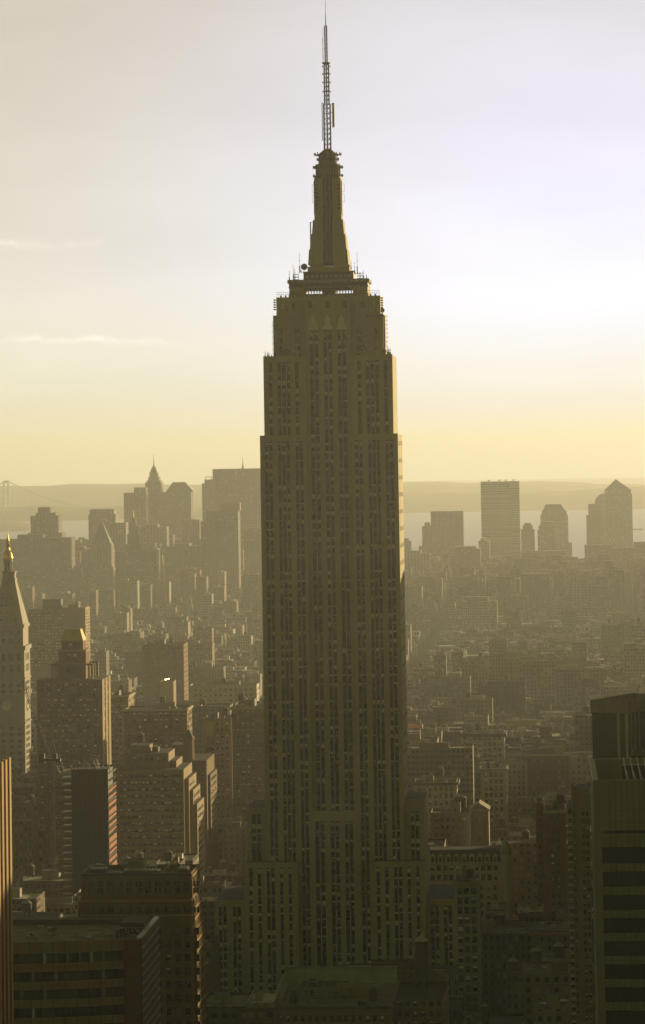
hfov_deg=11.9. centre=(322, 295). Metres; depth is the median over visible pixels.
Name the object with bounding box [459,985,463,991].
window
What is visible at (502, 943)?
town house
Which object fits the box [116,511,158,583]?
municipal building
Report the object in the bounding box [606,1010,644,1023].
ribbon window
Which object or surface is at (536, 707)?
warehouse
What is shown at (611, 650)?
warehouse
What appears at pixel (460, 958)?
window
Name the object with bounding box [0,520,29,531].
shore
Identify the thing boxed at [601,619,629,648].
loft building
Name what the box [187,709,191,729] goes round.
windows
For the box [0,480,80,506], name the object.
suspension bridge
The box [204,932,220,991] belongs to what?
building
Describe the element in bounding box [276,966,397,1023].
copper roofed building
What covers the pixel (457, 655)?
apartment house
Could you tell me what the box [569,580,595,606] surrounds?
office tower
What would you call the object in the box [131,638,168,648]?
loft building
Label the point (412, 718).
loft building
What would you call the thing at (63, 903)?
loft building
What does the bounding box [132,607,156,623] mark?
office building
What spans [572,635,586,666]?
loft building
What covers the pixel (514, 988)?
office building
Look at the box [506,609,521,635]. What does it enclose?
loft building
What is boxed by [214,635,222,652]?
warehouse
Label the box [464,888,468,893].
window
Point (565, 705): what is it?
apartment house
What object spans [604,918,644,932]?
ribbon window
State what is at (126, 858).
apartment house
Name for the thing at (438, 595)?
loft building
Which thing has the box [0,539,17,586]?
office tower
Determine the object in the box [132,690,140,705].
loft building
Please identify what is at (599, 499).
domed tower
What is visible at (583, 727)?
building
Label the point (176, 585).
town house
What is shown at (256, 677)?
town house
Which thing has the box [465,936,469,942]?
window
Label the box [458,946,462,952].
window
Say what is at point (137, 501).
office tower
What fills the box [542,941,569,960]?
loft building
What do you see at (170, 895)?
office tower
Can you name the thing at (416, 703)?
office building
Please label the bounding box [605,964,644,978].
ribbon window
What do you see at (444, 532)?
office tower
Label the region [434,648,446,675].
loft building
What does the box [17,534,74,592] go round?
office tower
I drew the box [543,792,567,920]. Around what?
loft building
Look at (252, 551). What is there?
office tower
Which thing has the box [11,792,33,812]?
office building
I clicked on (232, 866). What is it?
office building
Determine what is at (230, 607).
town house
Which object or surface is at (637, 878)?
ribbon window
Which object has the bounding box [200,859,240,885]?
office building
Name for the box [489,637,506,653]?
warehouse
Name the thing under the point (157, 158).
sky
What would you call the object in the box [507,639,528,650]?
office building
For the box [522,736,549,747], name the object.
office building
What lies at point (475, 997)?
window
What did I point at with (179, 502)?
mansard skyscraper
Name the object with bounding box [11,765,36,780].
loft building
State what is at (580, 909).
slim tower
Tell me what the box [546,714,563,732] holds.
warehouse
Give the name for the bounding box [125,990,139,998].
corner window
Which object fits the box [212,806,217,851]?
windows
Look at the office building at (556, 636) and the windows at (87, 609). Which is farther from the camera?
the office building at (556, 636)
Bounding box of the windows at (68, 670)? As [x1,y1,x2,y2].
[40,644,108,829]
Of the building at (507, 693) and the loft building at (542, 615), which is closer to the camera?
the building at (507, 693)
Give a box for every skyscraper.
[145,455,165,526]
[162,482,194,539]
[215,5,458,991]
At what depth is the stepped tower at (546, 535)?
6281.47 m
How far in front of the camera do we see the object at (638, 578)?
5027.26 m
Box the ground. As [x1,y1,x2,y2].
[255,594,637,685]
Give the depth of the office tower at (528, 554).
5680.78 m
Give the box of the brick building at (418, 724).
[408,719,422,728]
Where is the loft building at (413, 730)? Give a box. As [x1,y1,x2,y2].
[407,728,420,736]
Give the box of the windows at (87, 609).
[31,609,89,665]
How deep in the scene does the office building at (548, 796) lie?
1821.93 m
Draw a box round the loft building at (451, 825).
[430,794,470,845]
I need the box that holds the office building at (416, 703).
[407,696,443,708]
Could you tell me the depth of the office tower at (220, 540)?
5183.35 m
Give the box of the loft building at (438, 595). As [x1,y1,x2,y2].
[435,587,440,618]
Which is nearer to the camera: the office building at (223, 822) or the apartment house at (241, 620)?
the office building at (223, 822)
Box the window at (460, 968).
[458,966,462,971]
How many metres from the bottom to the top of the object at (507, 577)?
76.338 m
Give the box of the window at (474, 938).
[472,936,476,942]
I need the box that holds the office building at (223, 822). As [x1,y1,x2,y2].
[218,817,247,867]
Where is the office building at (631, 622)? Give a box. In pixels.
[615,617,642,641]
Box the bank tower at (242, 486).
[212,460,260,539]
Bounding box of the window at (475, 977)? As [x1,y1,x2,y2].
[473,975,477,981]
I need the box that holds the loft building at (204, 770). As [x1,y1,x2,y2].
[171,729,217,869]
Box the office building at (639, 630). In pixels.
[634,617,644,641]
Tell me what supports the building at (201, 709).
on the ground
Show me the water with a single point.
(414, 523)
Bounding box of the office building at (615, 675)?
[604,664,623,682]
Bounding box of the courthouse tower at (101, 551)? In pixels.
[90,518,113,586]
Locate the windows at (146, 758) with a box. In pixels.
[120,757,203,870]
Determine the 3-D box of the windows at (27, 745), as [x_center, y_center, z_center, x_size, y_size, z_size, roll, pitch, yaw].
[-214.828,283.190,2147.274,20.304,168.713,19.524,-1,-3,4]
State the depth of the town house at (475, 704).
2619.63 m
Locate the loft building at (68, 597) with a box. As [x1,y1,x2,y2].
[62,589,74,605]
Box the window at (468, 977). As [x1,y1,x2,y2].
[466,975,470,981]
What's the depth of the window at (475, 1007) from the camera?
1275.80 m
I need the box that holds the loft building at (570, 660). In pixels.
[554,652,584,675]
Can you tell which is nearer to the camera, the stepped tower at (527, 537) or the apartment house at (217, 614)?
the apartment house at (217, 614)
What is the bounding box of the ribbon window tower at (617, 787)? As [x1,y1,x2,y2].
[589,757,644,1023]
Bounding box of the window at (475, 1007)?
[473,1005,477,1011]
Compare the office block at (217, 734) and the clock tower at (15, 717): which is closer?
the office block at (217, 734)
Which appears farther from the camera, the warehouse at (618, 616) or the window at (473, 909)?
the warehouse at (618, 616)
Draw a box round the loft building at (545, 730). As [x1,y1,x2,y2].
[539,720,551,739]
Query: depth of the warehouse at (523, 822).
1867.35 m
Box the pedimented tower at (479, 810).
[469,800,489,845]
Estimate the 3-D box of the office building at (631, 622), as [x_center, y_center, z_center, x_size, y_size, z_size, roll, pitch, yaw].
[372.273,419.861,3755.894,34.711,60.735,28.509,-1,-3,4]
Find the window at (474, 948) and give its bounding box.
[472,946,476,952]
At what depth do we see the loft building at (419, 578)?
5431.58 m
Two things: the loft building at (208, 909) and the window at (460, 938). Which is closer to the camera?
the window at (460, 938)
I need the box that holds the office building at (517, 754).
[505,748,531,760]
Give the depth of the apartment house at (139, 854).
1619.67 m
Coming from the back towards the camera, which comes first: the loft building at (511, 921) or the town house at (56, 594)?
the town house at (56, 594)
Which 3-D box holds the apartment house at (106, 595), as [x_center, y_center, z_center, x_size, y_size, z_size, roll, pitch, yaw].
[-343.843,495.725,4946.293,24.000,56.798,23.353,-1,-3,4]
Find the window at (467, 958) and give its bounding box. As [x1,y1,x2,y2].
[465,956,469,962]
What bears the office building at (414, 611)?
on the ground
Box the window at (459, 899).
[457,897,461,903]
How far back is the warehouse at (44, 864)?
1649.65 m
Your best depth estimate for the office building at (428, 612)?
4594.69 m
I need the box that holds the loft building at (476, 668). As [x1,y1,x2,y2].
[462,651,488,689]
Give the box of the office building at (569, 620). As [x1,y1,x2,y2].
[561,605,576,633]
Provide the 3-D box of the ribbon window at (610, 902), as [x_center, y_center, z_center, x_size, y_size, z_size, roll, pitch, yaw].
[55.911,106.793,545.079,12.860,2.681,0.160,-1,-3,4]
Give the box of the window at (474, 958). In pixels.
[472,956,476,962]
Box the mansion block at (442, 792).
[412,766,459,838]
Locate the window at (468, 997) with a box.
[466,995,470,1001]
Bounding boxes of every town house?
[30,689,36,709]
[38,820,50,873]
[50,588,63,598]
[100,673,118,692]
[112,627,141,657]
[116,611,128,631]
[171,581,179,591]
[198,589,213,621]
[215,648,241,659]
[223,599,237,613]
[226,673,243,682]
[237,655,256,669]
[248,671,261,695]
[338,954,458,997]
[407,671,419,695]
[420,728,442,741]
[423,668,470,699]
[433,699,452,726]
[452,690,492,721]
[470,1003,523,1023]
[474,758,494,764]
[481,911,530,1012]
[485,898,505,923]
[488,719,546,731]
[523,619,549,635]
[546,732,574,749]
[552,593,569,614]
[556,909,568,921]
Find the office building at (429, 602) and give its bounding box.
[424,597,434,628]
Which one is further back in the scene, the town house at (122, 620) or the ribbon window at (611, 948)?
the town house at (122, 620)
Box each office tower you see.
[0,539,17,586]
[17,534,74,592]
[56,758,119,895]
[75,546,89,562]
[78,855,205,1023]
[88,509,118,539]
[110,522,127,545]
[124,487,148,533]
[140,524,168,565]
[167,543,200,580]
[169,519,201,545]
[201,503,240,596]
[202,477,214,520]
[243,527,261,573]
[404,538,411,552]
[404,550,430,578]
[419,511,463,560]
[442,546,480,594]
[478,538,489,566]
[481,480,520,561]
[486,576,520,595]
[521,550,564,560]
[522,573,549,614]
[567,562,578,566]
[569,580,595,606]
[584,542,644,569]
[586,504,601,543]
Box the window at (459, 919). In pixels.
[457,917,462,922]
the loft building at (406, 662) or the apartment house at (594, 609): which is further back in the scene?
the apartment house at (594, 609)
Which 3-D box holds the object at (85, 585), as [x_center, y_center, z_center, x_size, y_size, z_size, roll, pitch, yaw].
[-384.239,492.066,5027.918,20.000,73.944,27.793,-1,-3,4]
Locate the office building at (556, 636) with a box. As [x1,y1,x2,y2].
[540,633,573,640]
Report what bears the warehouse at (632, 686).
on the ground
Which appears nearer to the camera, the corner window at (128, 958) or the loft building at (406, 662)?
the corner window at (128, 958)
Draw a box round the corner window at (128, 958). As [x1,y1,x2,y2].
[125,955,138,963]
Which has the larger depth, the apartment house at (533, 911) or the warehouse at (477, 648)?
the warehouse at (477, 648)
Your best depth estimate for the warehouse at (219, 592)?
4953.20 m
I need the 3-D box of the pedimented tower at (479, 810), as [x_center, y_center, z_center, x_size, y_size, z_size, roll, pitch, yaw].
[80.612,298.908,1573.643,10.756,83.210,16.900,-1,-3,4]
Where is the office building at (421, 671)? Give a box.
[413,662,433,677]
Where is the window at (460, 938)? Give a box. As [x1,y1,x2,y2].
[458,936,462,942]
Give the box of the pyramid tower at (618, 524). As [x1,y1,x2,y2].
[604,479,632,547]
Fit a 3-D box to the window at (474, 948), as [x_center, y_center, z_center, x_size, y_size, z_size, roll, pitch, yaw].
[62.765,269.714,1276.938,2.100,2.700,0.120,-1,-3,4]
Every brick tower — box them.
[36,628,111,858]
[535,798,545,920]
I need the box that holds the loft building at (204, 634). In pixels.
[193,626,213,641]
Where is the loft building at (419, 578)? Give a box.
[413,571,424,584]
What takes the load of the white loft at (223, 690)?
on the ground
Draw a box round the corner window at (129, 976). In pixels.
[125,972,139,980]
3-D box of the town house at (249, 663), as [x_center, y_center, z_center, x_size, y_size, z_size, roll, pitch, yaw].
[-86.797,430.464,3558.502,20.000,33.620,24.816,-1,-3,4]
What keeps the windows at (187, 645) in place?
in the warehouse at (162, 659)
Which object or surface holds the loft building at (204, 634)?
on the ground
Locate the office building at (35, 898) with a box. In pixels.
[12,887,44,911]
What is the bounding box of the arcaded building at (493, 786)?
[479,762,507,822]
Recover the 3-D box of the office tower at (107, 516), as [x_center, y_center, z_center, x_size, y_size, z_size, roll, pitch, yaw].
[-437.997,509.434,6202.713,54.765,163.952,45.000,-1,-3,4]
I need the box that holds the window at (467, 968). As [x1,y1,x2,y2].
[465,966,470,971]
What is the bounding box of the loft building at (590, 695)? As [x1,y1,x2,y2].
[586,690,599,705]
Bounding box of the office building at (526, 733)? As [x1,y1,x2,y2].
[500,726,537,739]
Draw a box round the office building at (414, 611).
[406,602,423,645]
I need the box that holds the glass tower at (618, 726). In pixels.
[590,693,644,758]
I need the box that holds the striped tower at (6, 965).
[0,757,13,1023]
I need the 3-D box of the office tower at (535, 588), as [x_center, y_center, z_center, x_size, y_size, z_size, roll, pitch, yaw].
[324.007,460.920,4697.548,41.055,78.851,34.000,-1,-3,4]
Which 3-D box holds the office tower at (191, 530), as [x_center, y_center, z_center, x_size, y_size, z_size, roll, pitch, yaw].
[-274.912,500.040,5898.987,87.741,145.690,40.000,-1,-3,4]
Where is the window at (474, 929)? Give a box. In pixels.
[472,927,476,932]
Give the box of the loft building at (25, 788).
[11,773,37,798]
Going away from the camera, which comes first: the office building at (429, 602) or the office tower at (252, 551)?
the office building at (429, 602)
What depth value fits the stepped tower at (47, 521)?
5485.16 m
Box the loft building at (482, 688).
[478,678,489,694]
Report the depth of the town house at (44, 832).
1839.80 m
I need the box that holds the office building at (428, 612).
[423,606,433,630]
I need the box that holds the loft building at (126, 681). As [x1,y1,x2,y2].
[117,672,131,691]
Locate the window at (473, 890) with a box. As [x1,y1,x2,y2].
[471,888,475,893]
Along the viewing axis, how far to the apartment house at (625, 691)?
2881.81 m
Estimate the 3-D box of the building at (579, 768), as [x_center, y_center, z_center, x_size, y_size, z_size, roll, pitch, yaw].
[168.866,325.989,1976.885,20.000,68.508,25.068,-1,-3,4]
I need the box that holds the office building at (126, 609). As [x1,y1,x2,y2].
[119,604,132,629]
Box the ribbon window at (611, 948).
[604,941,644,955]
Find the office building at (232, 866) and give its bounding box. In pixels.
[229,862,243,885]
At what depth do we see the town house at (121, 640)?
3786.64 m
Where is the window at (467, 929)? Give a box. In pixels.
[465,927,469,932]
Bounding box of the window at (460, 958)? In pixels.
[458,956,462,962]
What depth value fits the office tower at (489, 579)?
4881.22 m
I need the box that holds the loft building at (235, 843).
[222,815,248,869]
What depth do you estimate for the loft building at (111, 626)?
4432.67 m
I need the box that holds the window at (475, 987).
[473,985,477,991]
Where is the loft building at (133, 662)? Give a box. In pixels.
[125,646,141,682]
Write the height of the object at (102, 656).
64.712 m
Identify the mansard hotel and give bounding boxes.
[430,837,511,918]
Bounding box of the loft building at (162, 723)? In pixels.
[123,695,192,751]
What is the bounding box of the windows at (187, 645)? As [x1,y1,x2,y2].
[184,645,187,696]
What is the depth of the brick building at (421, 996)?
1144.33 m
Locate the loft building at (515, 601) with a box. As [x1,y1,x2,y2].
[503,594,527,622]
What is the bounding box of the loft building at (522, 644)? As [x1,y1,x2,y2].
[518,635,527,652]
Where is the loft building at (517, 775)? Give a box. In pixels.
[503,758,527,793]
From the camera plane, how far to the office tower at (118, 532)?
5684.25 m
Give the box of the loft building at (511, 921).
[505,918,555,924]
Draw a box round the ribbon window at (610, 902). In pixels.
[603,895,644,909]
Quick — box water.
[0,477,644,558]
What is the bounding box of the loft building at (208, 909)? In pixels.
[202,895,218,934]
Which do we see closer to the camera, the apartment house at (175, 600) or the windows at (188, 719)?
the windows at (188, 719)
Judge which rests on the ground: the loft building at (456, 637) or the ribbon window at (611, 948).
the loft building at (456, 637)
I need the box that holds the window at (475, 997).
[473,995,477,1001]
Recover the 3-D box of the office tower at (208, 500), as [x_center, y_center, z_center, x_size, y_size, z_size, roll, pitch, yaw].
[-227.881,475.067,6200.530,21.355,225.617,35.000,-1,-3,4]
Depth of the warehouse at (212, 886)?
1602.25 m
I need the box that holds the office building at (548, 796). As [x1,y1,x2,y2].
[543,784,570,820]
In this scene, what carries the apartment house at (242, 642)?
on the ground
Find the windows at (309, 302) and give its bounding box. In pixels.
[219,301,452,991]
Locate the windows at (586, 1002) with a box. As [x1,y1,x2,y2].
[572,1000,592,1023]
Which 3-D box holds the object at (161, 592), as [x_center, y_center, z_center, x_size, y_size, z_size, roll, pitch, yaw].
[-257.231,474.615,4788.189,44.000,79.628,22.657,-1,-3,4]
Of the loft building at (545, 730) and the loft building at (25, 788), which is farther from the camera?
the loft building at (545, 730)
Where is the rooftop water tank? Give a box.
[629,745,644,757]
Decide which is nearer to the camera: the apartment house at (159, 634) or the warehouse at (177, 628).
the apartment house at (159, 634)
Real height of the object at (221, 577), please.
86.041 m
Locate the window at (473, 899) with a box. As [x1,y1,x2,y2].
[471,897,475,903]
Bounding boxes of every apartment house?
[28,794,37,811]
[31,747,37,780]
[90,639,112,650]
[99,588,114,612]
[109,662,124,676]
[109,674,136,690]
[117,851,157,864]
[122,855,129,864]
[149,628,168,638]
[157,602,172,616]
[171,595,182,605]
[188,660,225,691]
[200,875,234,885]
[212,606,223,621]
[223,613,247,623]
[231,630,252,649]
[407,710,437,726]
[423,590,428,602]
[447,597,455,628]
[449,998,462,1023]
[452,594,465,615]
[452,648,463,671]
[464,712,488,729]
[490,816,509,838]
[508,825,535,837]
[517,900,543,921]
[543,633,553,647]
[559,697,581,710]
[582,601,605,616]
[617,683,644,694]
[623,643,644,682]
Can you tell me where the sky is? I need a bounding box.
[0,0,644,485]
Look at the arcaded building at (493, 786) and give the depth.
1836.49 m
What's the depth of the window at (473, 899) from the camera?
1277.98 m
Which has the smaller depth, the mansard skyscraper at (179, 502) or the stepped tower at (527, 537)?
the stepped tower at (527, 537)
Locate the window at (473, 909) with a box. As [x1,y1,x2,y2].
[471,907,475,913]
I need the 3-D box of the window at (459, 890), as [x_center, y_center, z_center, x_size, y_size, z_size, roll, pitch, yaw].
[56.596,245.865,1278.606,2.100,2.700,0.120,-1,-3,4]
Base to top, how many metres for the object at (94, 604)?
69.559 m
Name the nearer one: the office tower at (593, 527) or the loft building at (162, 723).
the loft building at (162, 723)
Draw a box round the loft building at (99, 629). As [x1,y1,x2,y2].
[90,625,106,633]
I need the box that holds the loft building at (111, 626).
[99,622,115,631]
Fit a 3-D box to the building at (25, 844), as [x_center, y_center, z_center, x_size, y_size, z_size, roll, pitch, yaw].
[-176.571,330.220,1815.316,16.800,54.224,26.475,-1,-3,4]
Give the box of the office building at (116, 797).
[114,786,117,831]
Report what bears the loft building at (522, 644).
on the ground
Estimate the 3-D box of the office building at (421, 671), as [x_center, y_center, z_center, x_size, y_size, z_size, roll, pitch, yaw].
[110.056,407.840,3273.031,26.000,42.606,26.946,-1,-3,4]
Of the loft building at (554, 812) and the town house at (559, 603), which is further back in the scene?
the town house at (559, 603)
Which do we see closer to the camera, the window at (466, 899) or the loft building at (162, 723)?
the window at (466, 899)
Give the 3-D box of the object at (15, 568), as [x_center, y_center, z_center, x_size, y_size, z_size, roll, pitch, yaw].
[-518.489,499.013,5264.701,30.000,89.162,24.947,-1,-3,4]
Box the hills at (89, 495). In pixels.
[0,484,424,506]
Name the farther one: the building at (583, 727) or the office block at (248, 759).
the building at (583, 727)
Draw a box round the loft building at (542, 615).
[528,611,557,622]
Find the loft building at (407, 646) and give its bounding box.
[406,639,408,669]
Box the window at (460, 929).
[458,927,462,932]
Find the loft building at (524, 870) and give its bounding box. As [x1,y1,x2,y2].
[498,829,591,913]
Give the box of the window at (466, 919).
[464,917,469,922]
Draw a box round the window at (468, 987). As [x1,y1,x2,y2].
[466,985,470,991]
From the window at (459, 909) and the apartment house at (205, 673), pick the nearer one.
the window at (459, 909)
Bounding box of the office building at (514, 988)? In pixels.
[505,957,523,1012]
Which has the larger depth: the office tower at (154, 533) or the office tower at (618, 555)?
the office tower at (618, 555)
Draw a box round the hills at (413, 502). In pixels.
[403,486,644,512]
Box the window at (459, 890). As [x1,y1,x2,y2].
[457,888,461,893]
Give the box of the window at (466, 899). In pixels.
[464,897,468,903]
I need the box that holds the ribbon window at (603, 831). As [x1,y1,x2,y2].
[602,830,644,833]
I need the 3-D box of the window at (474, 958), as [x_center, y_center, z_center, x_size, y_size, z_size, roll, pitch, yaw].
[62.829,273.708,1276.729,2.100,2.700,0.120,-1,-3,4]
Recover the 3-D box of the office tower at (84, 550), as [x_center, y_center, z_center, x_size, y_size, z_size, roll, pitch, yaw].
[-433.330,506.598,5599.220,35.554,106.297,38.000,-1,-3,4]
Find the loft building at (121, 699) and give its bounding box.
[111,683,134,794]
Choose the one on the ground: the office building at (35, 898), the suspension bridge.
the office building at (35, 898)
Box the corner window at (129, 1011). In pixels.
[125,1008,139,1015]
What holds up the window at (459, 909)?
in the white loft at (467, 888)
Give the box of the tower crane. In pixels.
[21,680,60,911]
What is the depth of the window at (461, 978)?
1276.73 m
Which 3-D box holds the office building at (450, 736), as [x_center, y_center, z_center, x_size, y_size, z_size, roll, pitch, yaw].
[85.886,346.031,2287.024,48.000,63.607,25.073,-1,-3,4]
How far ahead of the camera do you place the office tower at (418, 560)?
5480.90 m
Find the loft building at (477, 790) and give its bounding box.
[474,765,507,796]
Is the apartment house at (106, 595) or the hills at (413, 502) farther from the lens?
the hills at (413, 502)
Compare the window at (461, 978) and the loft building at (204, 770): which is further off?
the loft building at (204, 770)
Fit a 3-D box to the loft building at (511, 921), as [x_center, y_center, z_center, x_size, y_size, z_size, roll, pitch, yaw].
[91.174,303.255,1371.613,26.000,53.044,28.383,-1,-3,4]
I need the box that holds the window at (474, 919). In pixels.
[471,917,476,922]
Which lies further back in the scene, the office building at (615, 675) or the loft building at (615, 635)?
the loft building at (615, 635)
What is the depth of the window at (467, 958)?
1277.04 m
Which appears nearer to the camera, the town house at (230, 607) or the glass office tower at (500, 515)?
the town house at (230, 607)
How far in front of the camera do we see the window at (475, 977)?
1276.42 m
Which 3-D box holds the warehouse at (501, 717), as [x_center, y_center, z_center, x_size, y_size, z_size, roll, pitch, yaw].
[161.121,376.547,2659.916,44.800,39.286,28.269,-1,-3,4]
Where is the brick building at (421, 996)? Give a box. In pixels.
[393,935,448,1023]
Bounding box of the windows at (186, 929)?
[159,918,204,1023]
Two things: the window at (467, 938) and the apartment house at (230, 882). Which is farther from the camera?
the apartment house at (230, 882)
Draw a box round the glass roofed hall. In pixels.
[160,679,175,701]
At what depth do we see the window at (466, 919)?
1277.67 m
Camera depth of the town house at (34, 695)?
2831.44 m
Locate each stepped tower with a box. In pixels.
[27,507,65,536]
[521,523,534,550]
[538,521,554,550]
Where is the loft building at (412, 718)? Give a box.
[407,713,417,727]
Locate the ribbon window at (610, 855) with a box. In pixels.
[602,847,644,863]
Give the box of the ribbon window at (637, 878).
[603,871,644,886]
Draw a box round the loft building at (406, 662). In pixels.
[406,654,407,671]
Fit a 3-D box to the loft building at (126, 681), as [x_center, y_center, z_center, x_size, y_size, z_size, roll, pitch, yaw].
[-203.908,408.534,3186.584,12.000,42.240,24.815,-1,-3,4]
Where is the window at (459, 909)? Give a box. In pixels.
[457,907,461,913]
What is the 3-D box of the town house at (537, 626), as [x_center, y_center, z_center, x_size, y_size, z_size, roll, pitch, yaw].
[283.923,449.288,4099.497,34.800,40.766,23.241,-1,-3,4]
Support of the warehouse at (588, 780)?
on the ground
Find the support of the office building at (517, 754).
on the ground
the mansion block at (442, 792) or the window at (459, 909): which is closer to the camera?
the window at (459, 909)
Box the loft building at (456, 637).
[450,634,476,641]
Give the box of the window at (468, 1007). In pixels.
[466,1005,470,1011]
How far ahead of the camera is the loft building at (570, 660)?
3369.96 m
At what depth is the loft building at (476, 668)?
3074.01 m
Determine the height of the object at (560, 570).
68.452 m
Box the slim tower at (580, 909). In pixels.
[567,784,593,1023]
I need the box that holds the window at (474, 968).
[472,966,477,971]
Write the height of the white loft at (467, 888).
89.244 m
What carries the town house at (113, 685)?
on the ground
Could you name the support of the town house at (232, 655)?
on the ground
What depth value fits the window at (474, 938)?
1277.04 m
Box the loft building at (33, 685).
[30,681,36,690]
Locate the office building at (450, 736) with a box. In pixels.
[421,722,464,744]
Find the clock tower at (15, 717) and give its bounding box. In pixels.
[0,531,31,774]
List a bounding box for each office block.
[13,916,160,1023]
[117,732,204,872]
[203,706,232,816]
[230,692,264,819]
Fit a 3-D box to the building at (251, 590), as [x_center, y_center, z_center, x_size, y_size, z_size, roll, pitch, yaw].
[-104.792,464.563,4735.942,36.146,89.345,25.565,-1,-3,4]
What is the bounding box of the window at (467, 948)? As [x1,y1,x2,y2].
[465,946,469,952]
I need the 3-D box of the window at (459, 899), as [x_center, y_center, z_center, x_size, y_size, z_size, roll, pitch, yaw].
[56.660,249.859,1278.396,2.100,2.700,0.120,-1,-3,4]
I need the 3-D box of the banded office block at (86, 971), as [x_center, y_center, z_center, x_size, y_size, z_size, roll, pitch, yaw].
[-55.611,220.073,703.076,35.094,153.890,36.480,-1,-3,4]
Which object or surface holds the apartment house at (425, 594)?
on the ground
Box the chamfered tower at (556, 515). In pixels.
[540,504,571,556]
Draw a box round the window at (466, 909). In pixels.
[464,907,468,913]
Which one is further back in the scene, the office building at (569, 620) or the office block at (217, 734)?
the office building at (569, 620)
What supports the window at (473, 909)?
in the white loft at (467, 888)
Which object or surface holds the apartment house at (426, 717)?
on the ground
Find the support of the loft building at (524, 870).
on the ground
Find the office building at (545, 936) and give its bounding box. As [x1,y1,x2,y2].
[529,920,569,950]
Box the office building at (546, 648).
[530,644,566,652]
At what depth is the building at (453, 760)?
1863.89 m
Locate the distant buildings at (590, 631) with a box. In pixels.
[12,537,644,1023]
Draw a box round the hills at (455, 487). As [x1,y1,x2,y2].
[403,481,644,492]
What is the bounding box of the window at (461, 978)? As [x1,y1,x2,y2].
[458,976,463,981]
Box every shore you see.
[0,505,201,520]
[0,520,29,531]
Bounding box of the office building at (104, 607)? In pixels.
[82,603,107,617]
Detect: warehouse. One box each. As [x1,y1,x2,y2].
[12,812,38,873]
[12,863,63,896]
[35,593,44,607]
[40,855,62,873]
[114,831,117,862]
[142,636,188,704]
[167,614,188,635]
[168,617,190,641]
[188,637,214,665]
[200,876,226,894]
[214,584,225,603]
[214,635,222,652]
[405,622,411,665]
[470,642,482,653]
[476,630,495,637]
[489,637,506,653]
[493,710,534,721]
[503,630,529,640]
[505,733,521,746]
[507,791,530,821]
[513,818,535,829]
[526,701,550,719]
[542,711,575,720]
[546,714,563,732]
[553,634,571,647]
[564,714,573,729]
[582,674,599,710]
[586,776,590,816]
[597,644,621,654]
[604,682,644,692]
[610,649,622,662]
[612,611,634,623]
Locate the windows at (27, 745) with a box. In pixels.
[0,582,29,771]
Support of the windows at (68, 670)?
in the brick tower at (74, 702)
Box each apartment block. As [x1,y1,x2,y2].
[28,599,90,680]
[461,596,497,629]
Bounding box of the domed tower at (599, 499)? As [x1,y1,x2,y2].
[595,493,604,543]
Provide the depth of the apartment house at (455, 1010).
1181.27 m
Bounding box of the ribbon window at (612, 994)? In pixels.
[605,987,644,1001]
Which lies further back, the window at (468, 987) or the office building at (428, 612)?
the office building at (428, 612)
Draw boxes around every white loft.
[190,678,258,704]
[453,866,482,1023]
[458,722,506,764]
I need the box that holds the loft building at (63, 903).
[36,888,72,911]
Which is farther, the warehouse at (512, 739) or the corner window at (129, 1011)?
the warehouse at (512, 739)

